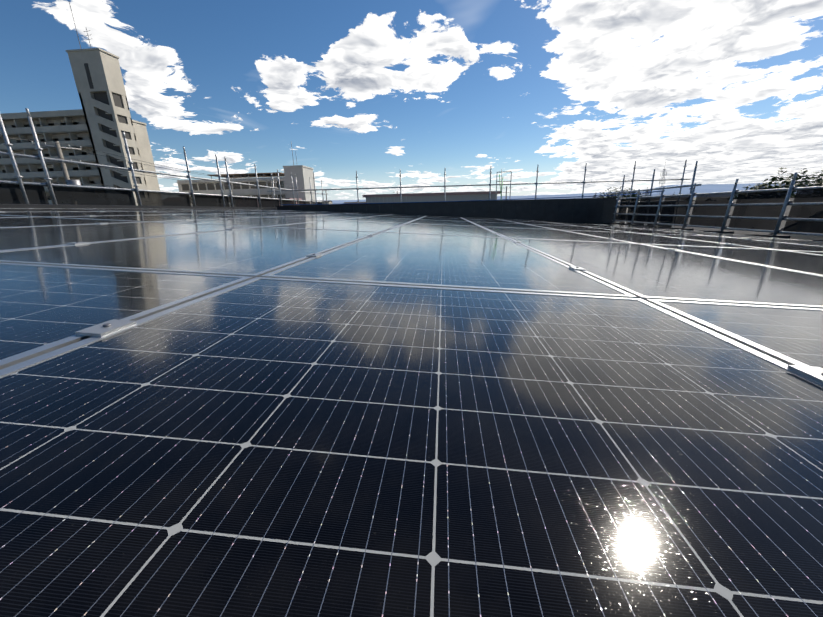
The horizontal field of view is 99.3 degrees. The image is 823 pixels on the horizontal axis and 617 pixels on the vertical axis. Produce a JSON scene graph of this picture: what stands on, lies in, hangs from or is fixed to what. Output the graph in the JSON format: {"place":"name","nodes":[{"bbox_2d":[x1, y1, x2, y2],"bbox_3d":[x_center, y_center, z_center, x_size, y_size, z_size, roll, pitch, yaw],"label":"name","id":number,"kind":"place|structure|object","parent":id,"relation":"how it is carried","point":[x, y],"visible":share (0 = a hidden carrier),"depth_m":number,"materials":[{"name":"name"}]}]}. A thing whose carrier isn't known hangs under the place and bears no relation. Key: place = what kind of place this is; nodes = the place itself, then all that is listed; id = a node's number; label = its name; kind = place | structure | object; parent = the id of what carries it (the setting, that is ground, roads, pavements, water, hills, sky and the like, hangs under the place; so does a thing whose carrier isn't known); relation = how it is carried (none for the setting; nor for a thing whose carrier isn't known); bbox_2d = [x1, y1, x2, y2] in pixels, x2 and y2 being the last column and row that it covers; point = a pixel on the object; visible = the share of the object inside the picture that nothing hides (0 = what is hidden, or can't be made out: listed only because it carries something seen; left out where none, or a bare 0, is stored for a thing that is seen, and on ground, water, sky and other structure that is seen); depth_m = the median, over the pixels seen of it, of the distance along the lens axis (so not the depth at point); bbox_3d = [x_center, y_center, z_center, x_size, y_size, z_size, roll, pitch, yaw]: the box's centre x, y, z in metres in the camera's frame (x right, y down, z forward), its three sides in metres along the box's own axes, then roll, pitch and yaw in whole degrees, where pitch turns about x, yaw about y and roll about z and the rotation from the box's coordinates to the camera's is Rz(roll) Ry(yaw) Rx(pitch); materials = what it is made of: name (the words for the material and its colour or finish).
{"place":"outdoors","nodes":[
{"label":"outdoors","id":0,"kind":"place"},
{"bbox_2d":[0,1,159,205],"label":"apartment block with stair tower","id":1,"kind":"structure","parent":0,"point":[101,120],"depth_m":75.33,"materials":[{"name":"concrete"}]},
{"bbox_2d":[176,143,315,206],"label":"school building","id":2,"kind":"structure","parent":0,"point":[303,173],"depth_m":110.66,"materials":[{"name":"white paint"}]},
{"bbox_2d":[0,183,822,233],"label":"parapet wall","id":3,"kind":"structure","parent":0,"point":[12,194],"depth_m":7.10,"materials":[{"name":"grey concrete"}]},
{"bbox_2d":[0,108,323,206],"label":"scaffold","id":4,"kind":"object","parent":3,"relation":"on","point":[11,154],"visible":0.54,"depth_m":7.23,"materials":[{"name":"silver metal"}]},
{"bbox_2d":[267,160,689,227],"bbox_3d":[2.289,-4.182,14.546,16.771,3.120,0.717,0,17,5],"label":"scaffold","id":5,"kind":"object","parent":3,"relation":"on","point":[496,184],"visible":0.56,"depth_m":13.93,"materials":[{"name":"silver metal"}]},
{"bbox_2d":[602,161,822,241],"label":"scaffold","id":6,"kind":"object","parent":3,"relation":"on","point":[787,202],"visible":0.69,"depth_m":7.15,"materials":[{"name":"silver metal"}]},
{"bbox_2d":[281,169,664,204],"bbox_3d":[1.448,-4.200,12.716,12.274,1.760,3.530,4,18,18],"label":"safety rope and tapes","id":7,"kind":"object","parent":6,"relation":"attached to","point":[477,200],"visible":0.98,"depth_m":12.60,"materials":[{"name":"blue"}]},
{"bbox_2d":[0,0,822,200],"label":"sky","id":8,"kind":"structure","parent":0,"point":[375,89],"materials":[{"name":"blue"}]},
{"bbox_2d":[362,191,499,202],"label":"building","id":9,"kind":"structure","parent":0,"point":[422,197],"depth_m":39.87,"materials":[{"name":"grey concrete"}]},
{"bbox_2d":[324,183,806,204],"bbox_3d":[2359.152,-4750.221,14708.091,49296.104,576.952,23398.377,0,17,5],"label":"distant mountains","id":10,"kind":"structure","parent":0,"point":[707,188],"depth_m":14403.87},
{"label":"ground","id":11,"kind":"structure","parent":0,"visible":0},
{"bbox_2d":[1,137,509,204],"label":"utility poles and wires","id":12,"kind":"object","parent":11,"relation":"on","point":[68,181],"visible":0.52,"depth_m":20.69,"materials":[{"name":"metal"}]},
{"bbox_2d":[322,194,822,240],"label":"town houses","id":13,"kind":"structure","parent":11,"relation":"on","point":[782,225],"depth_m":17.41,"materials":[{"name":"grey tile"}]},
{"bbox_2d":[657,162,666,194],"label":"radio mast","id":14,"kind":"object","parent":11,"relation":"on","point":[664,169],"visible":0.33,"depth_m":200.36,"materials":[{"name":"silver metal"}]},
{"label":"tree trunks and limbs","id":15,"kind":"object","parent":11,"relation":"on","visible":0},
{"bbox_2d":[574,167,822,200],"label":"tree foliage","id":16,"kind":"object","parent":15,"relation":"attached to","point":[816,182],"visible":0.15,"depth_m":97.58,"materials":[{"name":"green plant"}]},
{"bbox_3d":[-0.192,-0.223,2.869,13.150,0.290,21.600,3,16,4],"label":"roof deck","id":17,"kind":"object","parent":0,"visible":0},
{"bbox_2d":[0,208,822,384],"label":"panel clamps","id":18,"kind":"object","parent":17,"relation":"on","point":[115,325],"visible":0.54,"depth_m":0.60,"materials":[{"name":"silver metal"}]},
{"bbox_2d":[0,215,35,217],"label":"solar panel","id":19,"kind":"object","parent":18,"relation":"attached to","point":[14,216],"visible":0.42,"depth_m":3.52,"materials":[{"name":"black glass"}]},
{"bbox_2d":[0,208,111,211],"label":"solar panel","id":20,"kind":"object","parent":18,"relation":"attached to","point":[37,210],"visible":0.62,"depth_m":5.11,"materials":[{"name":"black glass"}]},
{"bbox_2d":[0,217,146,227],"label":"solar panel","id":21,"kind":"object","parent":18,"relation":"attached to","point":[24,221],"visible":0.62,"depth_m":3.05,"materials":[{"name":"black glass"}]},
{"bbox_2d":[0,211,181,216],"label":"solar panel","id":22,"kind":"object","parent":18,"relation":"attached to","point":[79,213],"visible":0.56,"depth_m":4.48,"materials":[{"name":"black glass"}]},
{"bbox_2d":[0,263,252,369],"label":"solar panel","id":23,"kind":"object","parent":18,"relation":"attached to","point":[44,309],"visible":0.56,"depth_m":0.81,"materials":[{"name":"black glass"}]},
{"bbox_2d":[0,222,257,250],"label":"solar panel","id":24,"kind":"object","parent":18,"relation":"attached to","point":[18,238],"visible":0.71,"depth_m":2.25,"materials":[{"name":"blue glass"}]},
{"bbox_2d":[0,204,276,209],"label":"ridge flashing","id":25,"kind":"object","parent":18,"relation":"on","point":[90,206],"visible":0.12,"depth_m":6.79,"materials":[{"name":"grey metal"}]},
{"bbox_2d":[88,209,206,210],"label":"solar panel","id":26,"kind":"object","parent":18,"relation":"attached to","point":[147,209],"visible":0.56,"depth_m":6.84,"materials":[{"name":"black glass"}]},
{"bbox_2d":[58,214,251,221],"bbox_3d":[-3.083,-1.194,4.630,1.150,0.036,2.278,3,16,4],"label":"solar panel","id":27,"kind":"object","parent":18,"relation":"attached to","point":[152,218],"visible":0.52,"depth_m":4.26,"materials":[{"name":"black glass"}]},
{"bbox_2d":[0,227,379,277],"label":"solar panel","id":28,"kind":"object","parent":18,"relation":"attached to","point":[254,252],"visible":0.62,"depth_m":1.55,"materials":[{"name":"blue glass"}]},
{"bbox_2d":[135,211,254,213],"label":"solar panel","id":29,"kind":"object","parent":18,"relation":"attached to","point":[204,212],"visible":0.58,"depth_m":6.59,"materials":[{"name":"black glass"}]},
{"bbox_2d":[183,209,261,210],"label":"solar panel","id":30,"kind":"object","parent":18,"relation":"attached to","point":[221,209],"visible":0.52,"depth_m":9.09,"materials":[{"name":"black glass"}]},
{"bbox_2d":[153,217,328,226],"bbox_3d":[-1.925,-1.123,4.543,1.150,0.038,2.278,3,16,4],"label":"solar panel","id":31,"kind":"object","parent":18,"relation":"attached to","point":[263,221],"visible":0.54,"depth_m":4.16,"materials":[{"name":"blue glass"}]},
{"bbox_2d":[205,213,302,216],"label":"solar panel","id":32,"kind":"object","parent":18,"relation":"attached to","point":[257,214],"visible":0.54,"depth_m":6.67,"materials":[{"name":"blue glass"}]},
{"bbox_2d":[231,211,285,212],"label":"solar panel","id":33,"kind":"object","parent":18,"relation":"attached to","point":[262,211],"visible":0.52,"depth_m":8.80,"materials":[{"name":"black glass"}]},
{"bbox_2d":[238,209,284,210],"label":"solar panel","id":34,"kind":"object","parent":18,"relation":"attached to","point":[262,209],"visible":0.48,"depth_m":11.17,"materials":[{"name":"black glass"}]},
{"bbox_2d":[285,210,321,211],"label":"solar panel","id":35,"kind":"object","parent":18,"relation":"attached to","point":[300,211],"visible":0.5,"depth_m":11.61,"materials":[{"name":"blue glass"}]},
{"bbox_2d":[279,212,334,214],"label":"solar panel","id":36,"kind":"object","parent":18,"relation":"attached to","point":[306,213],"visible":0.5,"depth_m":9.04,"materials":[{"name":"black glass"}]},
{"bbox_2d":[275,215,357,219],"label":"solar panel","id":37,"kind":"object","parent":18,"relation":"attached to","point":[324,217],"visible":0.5,"depth_m":6.49,"materials":[{"name":"blue glass"}]},
{"bbox_2d":[310,212,349,213],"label":"solar panel","id":38,"kind":"object","parent":18,"relation":"attached to","point":[331,212],"visible":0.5,"depth_m":10.87,"materials":[{"name":"blue glass"}]},
{"bbox_2d":[265,220,404,231],"bbox_3d":[-0.766,-1.053,4.457,1.150,0.036,2.278,3,16,4],"label":"solar panel","id":39,"kind":"object","parent":18,"relation":"attached to","point":[355,225],"visible":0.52,"depth_m":4.08,"materials":[{"name":"blue glass"}]},
{"bbox_2d":[326,214,381,216],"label":"solar panel","id":40,"kind":"object","parent":18,"relation":"attached to","point":[354,215],"visible":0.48,"depth_m":8.93,"materials":[{"name":"blue glass"}]},
{"bbox_2d":[350,213,392,214],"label":"solar panel","id":41,"kind":"object","parent":18,"relation":"attached to","point":[369,214],"visible":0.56,"depth_m":11.29,"materials":[{"name":"blue glass"}]},
{"bbox_2d":[339,217,415,222],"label":"solar panel","id":42,"kind":"object","parent":18,"relation":"attached to","point":[392,220],"visible":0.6,"depth_m":6.41,"materials":[{"name":"blue glass"}]},
{"bbox_2d":[371,215,420,218],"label":"solar panel","id":43,"kind":"object","parent":18,"relation":"attached to","point":[400,217],"visible":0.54,"depth_m":8.72,"materials":[{"name":"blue glass"}]},
{"bbox_2d":[383,214,424,216],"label":"solar panel","id":44,"kind":"object","parent":18,"relation":"attached to","point":[405,215],"visible":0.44,"depth_m":10.77,"materials":[{"name":"blue glass"}]},
{"bbox_2d":[0,277,822,616],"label":"solar panel","id":45,"kind":"object","parent":18,"relation":"attached to","point":[272,447],"visible":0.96,"depth_m":0.32,"materials":[{"name":"black glass"}]},
{"bbox_2d":[419,217,466,220],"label":"solar panel","id":46,"kind":"object","parent":18,"relation":"attached to","point":[446,219],"visible":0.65,"depth_m":8.63,"materials":[{"name":"blue glass"}]},
{"bbox_2d":[408,219,478,225],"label":"solar panel","id":47,"kind":"object","parent":18,"relation":"attached to","point":[444,222],"visible":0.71,"depth_m":6.35,"materials":[{"name":"blue glass"}]},
{"bbox_2d":[383,223,504,237],"bbox_3d":[0.393,-0.982,4.371,1.150,0.036,2.278,3,16,4],"label":"solar panel","id":48,"kind":"object","parent":18,"relation":"attached to","point":[458,230],"visible":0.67,"depth_m":3.98,"materials":[{"name":"blue glass"}]},
{"bbox_2d":[425,216,462,218],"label":"solar panel","id":49,"kind":"object","parent":18,"relation":"attached to","point":[443,217],"visible":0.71,"depth_m":10.95,"materials":[{"name":"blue glass"}]},
{"bbox_2d":[261,232,636,297],"bbox_3d":[0.191,-0.360,2.168,1.150,0.038,2.278,3,16,4],"label":"solar panel","id":50,"kind":"object","parent":18,"relation":"attached to","point":[468,262],"visible":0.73,"depth_m":1.42,"materials":[{"name":"blue glass"}]},
{"bbox_2d":[462,217,504,220],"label":"solar panel","id":51,"kind":"object","parent":18,"relation":"attached to","point":[481,218],"visible":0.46,"depth_m":10.78,"materials":[{"name":"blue glass"}]},
{"bbox_2d":[465,219,522,223],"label":"solar panel","id":52,"kind":"object","parent":18,"relation":"attached to","point":[494,221],"visible":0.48,"depth_m":8.54,"materials":[{"name":"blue glass"}]},
{"bbox_2d":[472,222,556,229],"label":"solar panel","id":53,"kind":"object","parent":18,"relation":"attached to","point":[509,225],"visible":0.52,"depth_m":6.25,"materials":[{"name":"black glass"}]},
{"bbox_2d":[500,219,541,221],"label":"solar panel","id":54,"kind":"object","parent":18,"relation":"attached to","point":[519,220],"visible":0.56,"depth_m":10.66,"materials":[{"name":"black glass"}]},
{"bbox_2d":[511,221,574,225],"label":"solar panel","id":55,"kind":"object","parent":18,"relation":"attached to","point":[541,223],"visible":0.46,"depth_m":8.44,"materials":[{"name":"black glass"}]},
{"bbox_2d":[481,226,636,243],"bbox_3d":[1.551,-0.911,4.285,1.150,0.037,2.278,3,16,4],"label":"solar panel","id":56,"kind":"object","parent":18,"relation":"attached to","point":[531,233],"visible":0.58,"depth_m":3.89,"materials":[{"name":"black glass"}]},
{"bbox_2d":[531,224,632,232],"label":"solar panel","id":57,"kind":"object","parent":18,"relation":"attached to","point":[564,227],"visible":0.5,"depth_m":6.13,"materials":[{"name":"black glass"}]},
{"bbox_2d":[550,222,626,227],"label":"solar panel","id":58,"kind":"object","parent":18,"relation":"attached to","point":[590,225],"visible":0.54,"depth_m":8.37,"materials":[{"name":"black glass"}]},
{"bbox_2d":[596,224,689,230],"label":"solar panel","id":59,"kind":"object","parent":18,"relation":"attached to","point":[639,227],"visible":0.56,"depth_m":8.22,"materials":[{"name":"black glass"}]},
{"bbox_2d":[583,226,708,235],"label":"solar panel","id":60,"kind":"object","parent":18,"relation":"attached to","point":[634,230],"visible":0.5,"depth_m":6.07,"materials":[{"name":"black glass"}]},
{"bbox_2d":[508,238,822,308],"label":"solar panel","id":61,"kind":"object","parent":18,"relation":"attached to","point":[643,272],"visible":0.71,"depth_m":1.49,"materials":[{"name":"black glass"}]},
{"bbox_2d":[563,230,774,249],"bbox_3d":[2.710,-0.841,4.199,1.150,0.039,2.278,3,16,4],"label":"solar panel","id":62,"kind":"object","parent":18,"relation":"attached to","point":[638,238],"visible":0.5,"depth_m":3.79,"materials":[{"name":"black glass"}]},
{"bbox_2d":[647,229,796,239],"bbox_3d":[5.229,-1.322,6.229,1.150,0.039,2.278,3,16,4],"label":"solar panel","id":63,"kind":"object","parent":18,"relation":"attached to","point":[713,234],"visible":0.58,"depth_m":5.95,"materials":[{"name":"black glass"}]},
{"bbox_2d":[641,233,822,251],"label":"solar panel","id":64,"kind":"object","parent":18,"relation":"attached to","point":[766,244],"visible":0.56,"depth_m":3.92,"materials":[{"name":"black glass"}]},
{"bbox_2d":[643,244,822,275],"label":"solar panel","id":65,"kind":"object","parent":18,"relation":"attached to","point":[801,262],"visible":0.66,"depth_m":2.41,"materials":[{"name":"black glass"}]},
{"bbox_2d":[646,299,822,367],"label":"solar panel","id":66,"kind":"object","parent":18,"relation":"attached to","point":[790,335],"visible":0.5,"depth_m":0.80,"materials":[{"name":"black glass"}]},
{"bbox_2d":[730,237,822,246],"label":"solar panel","id":67,"kind":"object","parent":18,"relation":"attached to","point":[812,243],"visible":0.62,"depth_m":4.62,"materials":[{"name":"glass"}]},
{"bbox_2d":[783,250,822,254],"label":"solar panel","id":68,"kind":"object","parent":18,"relation":"attached to","point":[813,252],"visible":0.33,"depth_m":2.93,"materials":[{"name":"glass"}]},
{"bbox_2d":[275,197,620,223],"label":"gable parapet","id":69,"kind":"structure","parent":17,"relation":"attached to","point":[588,210],"depth_m":12.56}
]}

